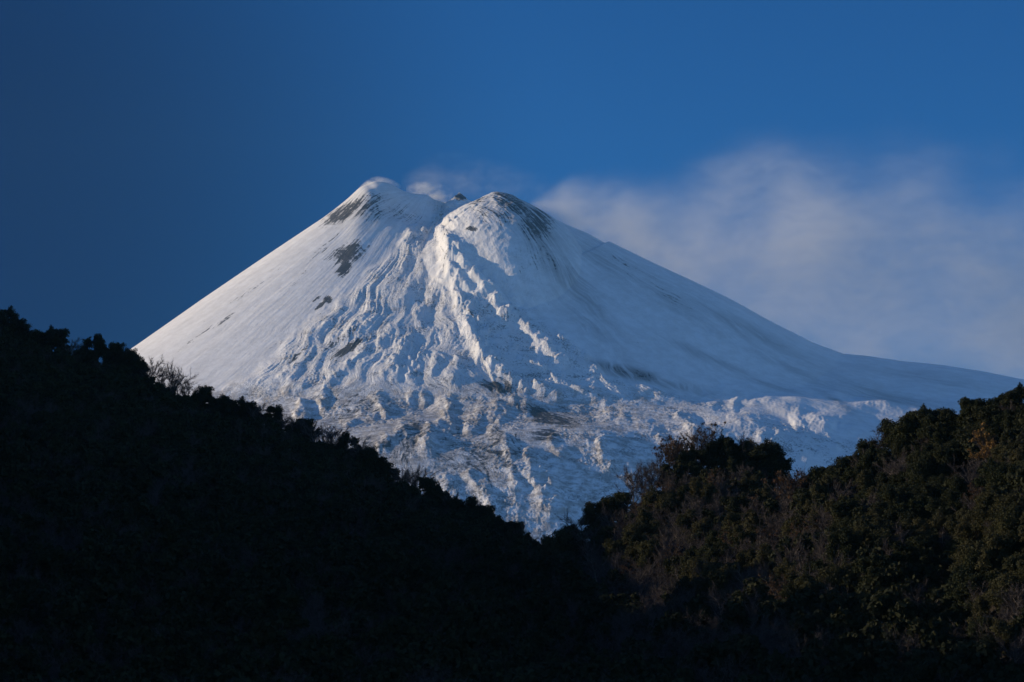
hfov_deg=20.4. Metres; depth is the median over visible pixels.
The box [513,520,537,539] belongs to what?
bare tree
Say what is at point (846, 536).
evergreen tree
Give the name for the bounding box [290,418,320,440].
evergreen tree
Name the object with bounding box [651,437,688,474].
withered tree
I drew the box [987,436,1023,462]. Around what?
leafy tree
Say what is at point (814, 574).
bare tree
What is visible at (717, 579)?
leafy tree
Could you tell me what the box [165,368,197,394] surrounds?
bare tree
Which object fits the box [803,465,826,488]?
evergreen tree
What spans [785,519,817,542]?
withered tree
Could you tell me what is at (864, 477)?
leafy tree
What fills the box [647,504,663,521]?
bare tree
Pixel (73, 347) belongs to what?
bare tree
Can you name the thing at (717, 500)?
bare tree
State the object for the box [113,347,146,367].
evergreen tree
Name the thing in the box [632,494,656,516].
withered tree
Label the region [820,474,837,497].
leafy tree
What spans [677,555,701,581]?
leafy tree
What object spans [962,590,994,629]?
leafy tree
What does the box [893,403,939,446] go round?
evergreen tree
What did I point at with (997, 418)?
evergreen tree
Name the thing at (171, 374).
bare tree
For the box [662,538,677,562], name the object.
bare tree
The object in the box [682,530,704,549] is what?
bare tree
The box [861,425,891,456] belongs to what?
bare tree
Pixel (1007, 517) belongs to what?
leafy tree
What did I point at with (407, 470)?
bare tree
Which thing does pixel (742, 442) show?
bare tree
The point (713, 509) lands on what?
bare tree
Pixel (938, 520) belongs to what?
leafy tree
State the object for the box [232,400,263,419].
evergreen tree
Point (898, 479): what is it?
evergreen tree
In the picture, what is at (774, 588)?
withered tree
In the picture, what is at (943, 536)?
bare tree
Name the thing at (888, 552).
bare tree
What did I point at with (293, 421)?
bare tree
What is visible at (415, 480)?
bare tree
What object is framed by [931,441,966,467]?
evergreen tree
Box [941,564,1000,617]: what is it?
evergreen tree
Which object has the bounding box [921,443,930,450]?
evergreen tree
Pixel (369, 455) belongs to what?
evergreen tree
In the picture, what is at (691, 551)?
evergreen tree
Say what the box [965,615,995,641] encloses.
evergreen tree
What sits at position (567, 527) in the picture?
evergreen tree
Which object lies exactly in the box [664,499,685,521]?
leafy tree
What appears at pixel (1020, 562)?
leafy tree
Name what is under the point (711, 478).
withered tree
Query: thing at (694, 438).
bare tree
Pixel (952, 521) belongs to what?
leafy tree
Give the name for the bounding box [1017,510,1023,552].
leafy tree
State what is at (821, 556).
bare tree
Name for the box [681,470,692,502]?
bare tree
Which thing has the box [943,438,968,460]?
evergreen tree
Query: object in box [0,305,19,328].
evergreen tree
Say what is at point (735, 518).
leafy tree
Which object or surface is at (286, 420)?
bare tree
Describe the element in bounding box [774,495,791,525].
bare tree
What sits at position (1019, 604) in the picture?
bare tree
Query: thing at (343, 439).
evergreen tree
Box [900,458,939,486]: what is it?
evergreen tree
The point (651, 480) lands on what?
bare tree
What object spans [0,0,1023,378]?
sky
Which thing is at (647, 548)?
leafy tree
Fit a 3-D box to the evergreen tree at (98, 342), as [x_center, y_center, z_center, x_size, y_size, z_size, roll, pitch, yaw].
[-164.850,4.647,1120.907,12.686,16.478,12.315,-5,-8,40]
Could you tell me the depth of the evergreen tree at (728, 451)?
787.29 m
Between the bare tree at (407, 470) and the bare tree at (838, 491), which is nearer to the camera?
the bare tree at (838, 491)
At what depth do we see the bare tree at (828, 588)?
521.77 m
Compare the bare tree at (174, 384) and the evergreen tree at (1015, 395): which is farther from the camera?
the bare tree at (174, 384)
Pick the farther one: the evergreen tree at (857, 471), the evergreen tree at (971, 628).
the evergreen tree at (857, 471)
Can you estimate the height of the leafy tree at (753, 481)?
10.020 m
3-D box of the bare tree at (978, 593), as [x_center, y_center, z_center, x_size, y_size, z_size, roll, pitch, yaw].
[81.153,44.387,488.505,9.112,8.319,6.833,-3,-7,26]
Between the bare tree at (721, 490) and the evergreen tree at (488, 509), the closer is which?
the bare tree at (721, 490)
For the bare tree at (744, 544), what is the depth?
617.89 m
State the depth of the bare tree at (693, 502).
726.24 m
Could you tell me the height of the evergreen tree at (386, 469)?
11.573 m
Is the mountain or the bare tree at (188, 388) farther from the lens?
the mountain
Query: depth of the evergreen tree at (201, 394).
1090.68 m
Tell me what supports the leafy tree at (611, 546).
on the hill at (682, 550)
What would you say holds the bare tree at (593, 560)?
on the hill at (682, 550)
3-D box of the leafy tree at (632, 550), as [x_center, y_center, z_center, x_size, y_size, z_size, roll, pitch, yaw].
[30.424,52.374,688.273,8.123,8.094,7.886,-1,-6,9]
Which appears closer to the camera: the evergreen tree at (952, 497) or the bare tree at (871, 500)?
the evergreen tree at (952, 497)
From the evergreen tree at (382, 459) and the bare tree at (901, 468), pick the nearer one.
the bare tree at (901, 468)
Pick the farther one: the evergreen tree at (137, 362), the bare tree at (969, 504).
the evergreen tree at (137, 362)
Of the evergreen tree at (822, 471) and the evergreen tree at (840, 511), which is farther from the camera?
the evergreen tree at (822, 471)
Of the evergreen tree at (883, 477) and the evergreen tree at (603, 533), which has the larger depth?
the evergreen tree at (603, 533)
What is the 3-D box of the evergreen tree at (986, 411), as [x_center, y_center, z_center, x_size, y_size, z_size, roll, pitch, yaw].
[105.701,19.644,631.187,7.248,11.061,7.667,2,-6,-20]
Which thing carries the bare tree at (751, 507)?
on the hill at (901, 658)
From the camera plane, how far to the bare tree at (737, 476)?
754.28 m
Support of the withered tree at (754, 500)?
on the hill at (682, 550)
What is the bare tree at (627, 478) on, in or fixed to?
on the hill at (682, 550)
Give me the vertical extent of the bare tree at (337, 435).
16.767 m
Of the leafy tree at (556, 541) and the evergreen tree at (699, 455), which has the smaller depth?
the leafy tree at (556, 541)
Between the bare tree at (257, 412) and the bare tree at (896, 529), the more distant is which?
the bare tree at (257, 412)
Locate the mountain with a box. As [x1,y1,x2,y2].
[131,181,1023,541]
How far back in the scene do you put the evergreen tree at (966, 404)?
644.23 m
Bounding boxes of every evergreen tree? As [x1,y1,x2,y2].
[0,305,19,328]
[9,318,31,336]
[22,329,46,344]
[41,325,71,350]
[74,333,108,363]
[100,341,126,364]
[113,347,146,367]
[121,353,149,378]
[191,385,214,409]
[205,394,217,408]
[208,393,233,415]
[221,396,249,417]
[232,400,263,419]
[261,404,284,425]
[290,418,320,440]
[334,431,360,455]
[354,445,383,469]
[372,456,395,468]
[381,465,400,483]
[415,476,443,499]
[433,489,451,509]
[440,494,482,512]
[471,504,502,519]
[486,512,505,530]
[497,520,507,527]
[498,520,531,539]
[524,536,545,556]
[559,524,580,547]
[589,526,618,555]
[593,497,622,528]
[601,491,634,522]
[622,531,640,553]
[673,450,688,472]
[676,484,691,513]
[679,545,697,571]
[682,461,701,483]
[683,445,710,473]
[699,508,715,531]
[704,433,740,471]
[704,530,726,543]
[718,491,756,516]
[720,445,742,469]
[726,456,739,477]
[728,526,771,558]
[734,437,787,477]
[765,457,795,485]
[796,488,811,517]
[801,559,830,576]
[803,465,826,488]
[808,464,834,487]
[825,455,851,475]
[825,527,861,569]
[830,497,860,526]
[844,452,859,466]
[850,464,872,494]
[850,551,893,593]
[853,438,879,462]
[856,443,893,482]
[869,484,915,510]
[874,471,897,485]
[876,417,897,457]
[879,503,916,523]
[883,417,921,455]
[890,435,923,460]
[890,471,906,485]
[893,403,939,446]
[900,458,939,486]
[911,482,940,498]
[913,493,941,514]
[914,407,955,442]
[917,444,953,477]
[918,496,948,520]
[920,421,954,450]
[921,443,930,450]
[928,407,959,426]
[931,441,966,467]
[939,475,972,503]
[940,488,968,515]
[941,534,972,551]
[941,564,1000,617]
[942,447,961,473]
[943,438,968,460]
[944,408,970,436]
[957,396,981,429]
[964,549,981,575]
[965,392,1009,426]
[965,418,992,454]
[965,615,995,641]
[972,456,1013,488]
[974,405,1001,423]
[984,409,1015,436]
[986,530,1023,564]
[989,424,1005,443]
[999,458,1023,486]
[1000,382,1023,414]
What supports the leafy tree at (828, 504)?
on the hill at (901, 658)
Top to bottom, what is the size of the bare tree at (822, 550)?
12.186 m
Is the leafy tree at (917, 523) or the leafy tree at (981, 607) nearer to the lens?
the leafy tree at (981, 607)
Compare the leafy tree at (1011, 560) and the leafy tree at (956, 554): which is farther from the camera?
the leafy tree at (956, 554)
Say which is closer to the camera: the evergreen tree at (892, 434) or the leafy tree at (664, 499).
the evergreen tree at (892, 434)
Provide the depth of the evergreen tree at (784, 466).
785.04 m
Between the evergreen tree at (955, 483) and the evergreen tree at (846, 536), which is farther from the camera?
the evergreen tree at (955, 483)
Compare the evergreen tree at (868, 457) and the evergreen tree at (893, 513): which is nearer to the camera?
the evergreen tree at (893, 513)
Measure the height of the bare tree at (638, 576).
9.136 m
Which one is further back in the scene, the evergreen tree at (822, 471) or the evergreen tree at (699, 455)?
the evergreen tree at (699, 455)
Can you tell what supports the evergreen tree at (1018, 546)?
on the hill at (901, 658)
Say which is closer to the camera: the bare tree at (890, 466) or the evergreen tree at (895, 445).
the bare tree at (890, 466)
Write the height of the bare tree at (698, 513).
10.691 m
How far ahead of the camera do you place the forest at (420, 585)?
636.22 m
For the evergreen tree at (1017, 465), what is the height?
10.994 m
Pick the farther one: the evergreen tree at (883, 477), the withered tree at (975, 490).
the evergreen tree at (883, 477)
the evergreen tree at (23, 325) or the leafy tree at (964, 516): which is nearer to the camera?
the leafy tree at (964, 516)
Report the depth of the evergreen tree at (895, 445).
656.84 m
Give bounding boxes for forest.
[0,323,790,681]
[517,402,1023,681]
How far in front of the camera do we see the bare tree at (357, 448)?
1043.30 m
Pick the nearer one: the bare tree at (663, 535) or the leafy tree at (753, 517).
the leafy tree at (753, 517)
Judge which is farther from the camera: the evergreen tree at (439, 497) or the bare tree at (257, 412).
the bare tree at (257, 412)
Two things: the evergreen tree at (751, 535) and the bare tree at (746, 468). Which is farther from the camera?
the bare tree at (746, 468)
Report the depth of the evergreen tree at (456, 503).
1013.25 m
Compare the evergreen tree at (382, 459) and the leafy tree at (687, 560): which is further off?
the evergreen tree at (382, 459)
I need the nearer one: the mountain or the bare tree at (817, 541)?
the bare tree at (817, 541)
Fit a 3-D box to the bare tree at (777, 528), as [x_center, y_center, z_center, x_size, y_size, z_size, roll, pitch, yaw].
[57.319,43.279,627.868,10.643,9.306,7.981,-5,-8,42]
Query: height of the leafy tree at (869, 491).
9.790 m
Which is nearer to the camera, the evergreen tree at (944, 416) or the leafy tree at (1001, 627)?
the leafy tree at (1001, 627)
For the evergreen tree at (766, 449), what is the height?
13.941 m
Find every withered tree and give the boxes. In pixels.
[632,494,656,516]
[642,482,678,497]
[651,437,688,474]
[660,434,703,466]
[695,422,725,466]
[701,468,723,487]
[716,529,747,559]
[746,494,764,511]
[758,573,790,598]
[761,467,809,507]
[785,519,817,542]
[962,479,985,505]
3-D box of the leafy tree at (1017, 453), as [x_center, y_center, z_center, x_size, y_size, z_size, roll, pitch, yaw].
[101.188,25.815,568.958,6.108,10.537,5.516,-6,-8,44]
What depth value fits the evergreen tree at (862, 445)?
671.93 m
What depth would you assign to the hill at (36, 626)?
562.84 m
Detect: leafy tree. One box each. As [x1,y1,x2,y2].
[538,528,578,559]
[577,501,619,526]
[601,537,627,567]
[621,518,669,546]
[621,541,641,566]
[635,538,661,572]
[636,485,679,522]
[636,508,655,531]
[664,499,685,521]
[673,509,698,535]
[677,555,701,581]
[679,555,700,579]
[684,517,713,544]
[687,556,722,580]
[688,477,707,508]
[700,482,718,509]
[705,569,730,604]
[720,509,753,535]
[735,548,757,576]
[736,475,763,497]
[742,511,767,545]
[748,543,783,576]
[756,486,771,500]
[778,512,823,538]
[778,570,827,597]
[802,498,815,514]
[807,482,831,515]
[816,561,858,590]
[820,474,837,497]
[822,494,859,527]
[851,517,893,556]
[855,469,876,492]
[865,481,886,498]
[866,505,894,522]
[892,516,933,534]
[927,509,954,533]
[943,503,975,541]
[947,538,986,571]
[953,510,972,542]
[953,520,985,544]
[958,542,986,569]
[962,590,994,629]
[968,483,1023,524]
[969,504,993,541]
[974,530,1016,578]
[978,617,1023,659]
[982,571,1023,615]
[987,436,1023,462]
[990,501,1023,535]
[1002,551,1023,578]
[1008,444,1023,464]
[1016,559,1023,586]
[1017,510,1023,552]
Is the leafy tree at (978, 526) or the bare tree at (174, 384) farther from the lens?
the bare tree at (174, 384)
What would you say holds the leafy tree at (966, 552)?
on the hill at (901, 658)
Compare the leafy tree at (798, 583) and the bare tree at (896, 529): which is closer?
the leafy tree at (798, 583)
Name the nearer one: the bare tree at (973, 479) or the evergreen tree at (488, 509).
the bare tree at (973, 479)
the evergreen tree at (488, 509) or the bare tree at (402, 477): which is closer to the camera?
the evergreen tree at (488, 509)
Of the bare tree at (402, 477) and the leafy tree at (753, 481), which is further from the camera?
the bare tree at (402, 477)
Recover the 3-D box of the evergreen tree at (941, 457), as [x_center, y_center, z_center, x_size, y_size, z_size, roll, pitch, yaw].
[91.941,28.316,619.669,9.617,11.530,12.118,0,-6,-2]
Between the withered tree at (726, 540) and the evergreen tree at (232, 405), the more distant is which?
the evergreen tree at (232, 405)
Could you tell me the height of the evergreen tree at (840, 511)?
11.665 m
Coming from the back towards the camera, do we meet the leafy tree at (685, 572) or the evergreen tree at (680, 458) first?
the evergreen tree at (680, 458)
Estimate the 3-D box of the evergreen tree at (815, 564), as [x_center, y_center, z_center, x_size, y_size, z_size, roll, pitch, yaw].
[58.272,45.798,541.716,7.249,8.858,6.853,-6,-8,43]
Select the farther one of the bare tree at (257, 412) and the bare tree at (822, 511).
the bare tree at (257, 412)
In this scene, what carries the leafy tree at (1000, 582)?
on the hill at (901, 658)
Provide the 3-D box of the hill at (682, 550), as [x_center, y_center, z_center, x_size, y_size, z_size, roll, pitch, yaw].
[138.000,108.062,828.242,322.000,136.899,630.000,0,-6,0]
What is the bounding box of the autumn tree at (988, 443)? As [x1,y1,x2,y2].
[967,422,998,469]
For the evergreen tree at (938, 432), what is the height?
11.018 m
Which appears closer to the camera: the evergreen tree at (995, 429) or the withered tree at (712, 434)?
the evergreen tree at (995, 429)
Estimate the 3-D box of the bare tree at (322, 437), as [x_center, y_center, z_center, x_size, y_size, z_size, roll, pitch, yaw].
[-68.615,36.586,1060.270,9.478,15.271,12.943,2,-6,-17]
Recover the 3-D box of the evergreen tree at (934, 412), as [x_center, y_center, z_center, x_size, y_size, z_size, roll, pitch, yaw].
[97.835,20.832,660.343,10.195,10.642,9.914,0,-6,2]
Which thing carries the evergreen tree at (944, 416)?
on the hill at (901, 658)
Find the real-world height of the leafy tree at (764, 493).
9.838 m
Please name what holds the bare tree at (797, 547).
on the hill at (901, 658)
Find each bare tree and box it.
[63,337,85,355]
[135,355,166,378]
[148,365,170,383]
[153,355,183,391]
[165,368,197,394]
[173,378,199,394]
[247,400,265,419]
[276,412,293,429]
[283,413,300,428]
[298,415,328,441]
[320,423,336,442]
[323,420,351,447]
[343,438,376,457]
[389,469,415,483]
[399,458,421,486]
[408,460,442,491]
[440,490,459,504]
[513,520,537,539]
[558,512,590,540]
[577,549,609,581]
[614,458,648,502]
[624,566,653,594]
[631,462,664,493]
[631,555,664,588]
[632,453,662,490]
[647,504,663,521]
[650,540,668,579]
[653,523,674,555]
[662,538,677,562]
[663,468,676,491]
[663,566,680,593]
[665,523,689,547]
[675,421,714,463]
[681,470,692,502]
[681,494,705,513]
[681,497,709,522]
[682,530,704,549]
[703,544,737,563]
[704,582,731,620]
[706,500,724,529]
[712,492,726,513]
[714,469,735,507]
[728,536,757,552]
[729,465,750,489]
[732,430,755,452]
[735,461,754,473]
[739,496,763,514]
[750,519,784,549]
[753,527,771,549]
[760,508,777,536]
[772,535,805,562]
[774,471,809,502]
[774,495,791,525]
[788,546,810,573]
[796,563,820,579]
[806,499,831,526]
[806,511,832,532]
[810,522,830,558]
[814,534,828,561]
[816,545,852,569]
[818,578,832,595]
[828,476,858,499]
[828,488,851,500]
[849,449,863,466]
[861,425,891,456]
[866,534,905,555]
[867,488,886,505]
[872,457,904,476]
[881,449,906,473]
[890,526,913,545]
[892,459,908,481]
[892,517,904,534]
[936,522,951,551]
[945,454,979,495]
[950,492,978,513]
[962,580,990,610]
[965,472,984,489]
[982,603,1018,622]
[993,581,1023,617]
[993,628,1023,662]
[998,400,1016,411]
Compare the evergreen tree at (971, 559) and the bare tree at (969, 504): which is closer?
the evergreen tree at (971, 559)
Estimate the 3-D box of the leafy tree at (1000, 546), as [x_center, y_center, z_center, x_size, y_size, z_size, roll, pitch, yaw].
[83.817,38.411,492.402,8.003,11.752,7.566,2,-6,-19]
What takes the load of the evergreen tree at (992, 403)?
on the hill at (901, 658)
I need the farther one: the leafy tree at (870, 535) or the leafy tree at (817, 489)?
the leafy tree at (817, 489)
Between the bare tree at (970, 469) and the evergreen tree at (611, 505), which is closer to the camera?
the bare tree at (970, 469)
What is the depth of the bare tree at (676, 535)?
692.91 m
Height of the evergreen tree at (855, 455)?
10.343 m
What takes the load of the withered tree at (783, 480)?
on the hill at (901, 658)
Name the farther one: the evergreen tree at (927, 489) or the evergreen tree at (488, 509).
the evergreen tree at (488, 509)
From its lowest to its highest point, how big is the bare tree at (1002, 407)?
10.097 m
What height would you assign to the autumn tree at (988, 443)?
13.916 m
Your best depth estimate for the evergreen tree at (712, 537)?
656.12 m
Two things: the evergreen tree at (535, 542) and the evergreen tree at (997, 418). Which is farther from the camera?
the evergreen tree at (535, 542)
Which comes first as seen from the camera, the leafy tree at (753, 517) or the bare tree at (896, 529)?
the bare tree at (896, 529)
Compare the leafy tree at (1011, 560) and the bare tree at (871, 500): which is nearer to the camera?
the leafy tree at (1011, 560)
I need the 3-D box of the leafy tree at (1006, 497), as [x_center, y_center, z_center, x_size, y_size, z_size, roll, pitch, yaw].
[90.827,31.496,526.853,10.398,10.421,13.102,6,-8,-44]
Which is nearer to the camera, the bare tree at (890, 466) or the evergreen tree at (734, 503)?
the bare tree at (890, 466)
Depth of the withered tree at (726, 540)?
633.63 m
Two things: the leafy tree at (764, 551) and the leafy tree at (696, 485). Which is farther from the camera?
the leafy tree at (696, 485)
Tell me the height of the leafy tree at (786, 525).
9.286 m
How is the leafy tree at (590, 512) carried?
on the hill at (682, 550)
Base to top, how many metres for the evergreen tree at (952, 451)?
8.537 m
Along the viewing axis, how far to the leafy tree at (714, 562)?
600.12 m
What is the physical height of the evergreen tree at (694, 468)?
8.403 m
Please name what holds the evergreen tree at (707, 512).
on the hill at (682, 550)
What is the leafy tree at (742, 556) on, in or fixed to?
on the hill at (901, 658)
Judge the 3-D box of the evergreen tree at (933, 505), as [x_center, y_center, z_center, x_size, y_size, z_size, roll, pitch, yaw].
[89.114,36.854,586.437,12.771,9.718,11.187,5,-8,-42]
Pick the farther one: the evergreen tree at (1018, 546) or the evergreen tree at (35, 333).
the evergreen tree at (35, 333)
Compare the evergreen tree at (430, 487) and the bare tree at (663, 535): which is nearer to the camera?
the bare tree at (663, 535)
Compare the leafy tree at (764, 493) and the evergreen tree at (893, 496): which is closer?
the evergreen tree at (893, 496)
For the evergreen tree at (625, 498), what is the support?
on the hill at (682, 550)
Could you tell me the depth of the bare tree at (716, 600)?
551.79 m
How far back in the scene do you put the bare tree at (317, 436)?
1058.76 m
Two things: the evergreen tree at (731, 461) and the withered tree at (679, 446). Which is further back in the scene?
the withered tree at (679, 446)
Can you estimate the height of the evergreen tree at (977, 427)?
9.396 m
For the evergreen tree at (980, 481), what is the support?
on the hill at (901, 658)
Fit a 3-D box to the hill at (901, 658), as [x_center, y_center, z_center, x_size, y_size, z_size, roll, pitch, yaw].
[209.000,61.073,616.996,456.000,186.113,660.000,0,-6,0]
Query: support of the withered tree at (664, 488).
on the hill at (682, 550)
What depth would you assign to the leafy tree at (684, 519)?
709.98 m
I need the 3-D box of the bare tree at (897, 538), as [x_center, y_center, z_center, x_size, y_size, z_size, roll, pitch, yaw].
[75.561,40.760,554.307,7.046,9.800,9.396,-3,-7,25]
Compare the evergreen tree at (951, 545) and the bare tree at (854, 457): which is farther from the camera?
the bare tree at (854, 457)
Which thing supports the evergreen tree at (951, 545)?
on the hill at (901, 658)
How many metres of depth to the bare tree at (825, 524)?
601.34 m
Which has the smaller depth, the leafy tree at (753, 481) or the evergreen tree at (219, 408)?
the leafy tree at (753, 481)
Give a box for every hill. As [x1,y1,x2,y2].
[0,368,544,681]
[544,479,784,646]
[606,458,1023,681]
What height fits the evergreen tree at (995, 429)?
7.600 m
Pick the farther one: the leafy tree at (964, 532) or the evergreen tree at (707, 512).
the evergreen tree at (707, 512)
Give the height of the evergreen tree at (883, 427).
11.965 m
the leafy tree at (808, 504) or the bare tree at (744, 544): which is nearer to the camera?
the bare tree at (744, 544)
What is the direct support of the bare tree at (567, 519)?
on the hill at (682, 550)
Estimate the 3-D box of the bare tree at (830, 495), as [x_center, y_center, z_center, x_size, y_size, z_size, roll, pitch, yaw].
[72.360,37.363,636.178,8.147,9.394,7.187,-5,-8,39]
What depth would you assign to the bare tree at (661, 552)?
669.17 m
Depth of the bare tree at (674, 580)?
624.30 m
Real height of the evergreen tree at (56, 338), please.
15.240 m
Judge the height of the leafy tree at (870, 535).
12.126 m
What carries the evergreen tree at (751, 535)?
on the hill at (901, 658)
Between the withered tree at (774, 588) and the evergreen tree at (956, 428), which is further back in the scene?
the evergreen tree at (956, 428)
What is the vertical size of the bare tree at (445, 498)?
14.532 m
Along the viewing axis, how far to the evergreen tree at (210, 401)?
1088.98 m
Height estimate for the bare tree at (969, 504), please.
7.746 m
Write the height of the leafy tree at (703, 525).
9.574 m
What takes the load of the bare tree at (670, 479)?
on the hill at (682, 550)
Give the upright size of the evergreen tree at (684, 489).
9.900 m
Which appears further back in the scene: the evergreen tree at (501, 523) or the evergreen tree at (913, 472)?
the evergreen tree at (501, 523)
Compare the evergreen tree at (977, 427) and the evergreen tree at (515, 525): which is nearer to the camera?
the evergreen tree at (977, 427)
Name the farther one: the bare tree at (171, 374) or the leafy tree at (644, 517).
the bare tree at (171, 374)
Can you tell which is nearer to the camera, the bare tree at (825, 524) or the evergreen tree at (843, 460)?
the bare tree at (825, 524)
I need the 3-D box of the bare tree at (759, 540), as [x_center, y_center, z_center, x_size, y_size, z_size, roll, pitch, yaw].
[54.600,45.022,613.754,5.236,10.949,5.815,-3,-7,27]
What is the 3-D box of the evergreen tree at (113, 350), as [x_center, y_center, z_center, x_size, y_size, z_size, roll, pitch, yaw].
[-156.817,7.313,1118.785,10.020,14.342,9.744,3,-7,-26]
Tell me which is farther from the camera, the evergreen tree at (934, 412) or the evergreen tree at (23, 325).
the evergreen tree at (23, 325)
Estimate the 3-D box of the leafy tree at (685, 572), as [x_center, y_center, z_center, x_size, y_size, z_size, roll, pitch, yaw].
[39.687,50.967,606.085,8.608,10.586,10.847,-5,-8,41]
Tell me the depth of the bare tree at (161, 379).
1103.06 m
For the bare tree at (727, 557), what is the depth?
618.36 m
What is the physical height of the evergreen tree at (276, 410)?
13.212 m
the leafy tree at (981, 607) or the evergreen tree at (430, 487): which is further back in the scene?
the evergreen tree at (430, 487)
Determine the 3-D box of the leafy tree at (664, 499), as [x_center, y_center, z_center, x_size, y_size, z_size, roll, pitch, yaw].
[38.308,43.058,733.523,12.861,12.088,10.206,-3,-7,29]
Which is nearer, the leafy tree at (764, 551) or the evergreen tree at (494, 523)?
the leafy tree at (764, 551)
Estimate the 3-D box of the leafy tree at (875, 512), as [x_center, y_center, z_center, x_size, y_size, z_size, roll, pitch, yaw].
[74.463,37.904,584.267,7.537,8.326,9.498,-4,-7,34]
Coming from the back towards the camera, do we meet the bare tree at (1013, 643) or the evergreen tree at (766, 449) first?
the evergreen tree at (766, 449)
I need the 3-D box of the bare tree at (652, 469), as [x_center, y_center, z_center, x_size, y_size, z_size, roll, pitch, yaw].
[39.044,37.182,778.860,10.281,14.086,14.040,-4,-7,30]
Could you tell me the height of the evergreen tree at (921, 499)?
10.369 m
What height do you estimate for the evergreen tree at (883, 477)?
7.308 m
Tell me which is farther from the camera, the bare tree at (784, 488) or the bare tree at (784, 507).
the bare tree at (784, 488)
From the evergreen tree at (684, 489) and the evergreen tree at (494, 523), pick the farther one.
the evergreen tree at (494, 523)
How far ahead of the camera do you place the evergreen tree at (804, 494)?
645.45 m
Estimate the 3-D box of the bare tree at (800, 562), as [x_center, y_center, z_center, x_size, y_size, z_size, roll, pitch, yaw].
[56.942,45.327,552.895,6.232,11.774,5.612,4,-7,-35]
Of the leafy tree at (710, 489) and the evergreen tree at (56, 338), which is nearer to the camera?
the leafy tree at (710, 489)
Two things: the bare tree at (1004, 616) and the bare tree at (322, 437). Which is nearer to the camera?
the bare tree at (1004, 616)
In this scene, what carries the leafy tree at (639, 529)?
on the hill at (682, 550)
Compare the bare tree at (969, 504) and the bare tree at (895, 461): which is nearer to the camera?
the bare tree at (969, 504)
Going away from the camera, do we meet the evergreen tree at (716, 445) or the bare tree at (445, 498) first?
the evergreen tree at (716, 445)
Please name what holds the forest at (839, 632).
on the hill at (901, 658)
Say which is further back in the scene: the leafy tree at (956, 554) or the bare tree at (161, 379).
the bare tree at (161, 379)
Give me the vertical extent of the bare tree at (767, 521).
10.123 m
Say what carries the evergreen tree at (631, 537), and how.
on the hill at (682, 550)
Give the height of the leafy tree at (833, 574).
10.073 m
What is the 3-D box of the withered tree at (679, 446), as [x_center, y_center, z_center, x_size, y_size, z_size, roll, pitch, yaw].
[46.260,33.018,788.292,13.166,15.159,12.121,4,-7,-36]
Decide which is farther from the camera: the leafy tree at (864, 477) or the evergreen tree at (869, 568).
the leafy tree at (864, 477)
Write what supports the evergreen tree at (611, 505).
on the hill at (682, 550)
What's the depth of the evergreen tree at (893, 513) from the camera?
580.56 m
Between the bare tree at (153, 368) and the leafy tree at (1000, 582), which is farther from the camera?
the bare tree at (153, 368)
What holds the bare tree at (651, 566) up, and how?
on the hill at (682, 550)

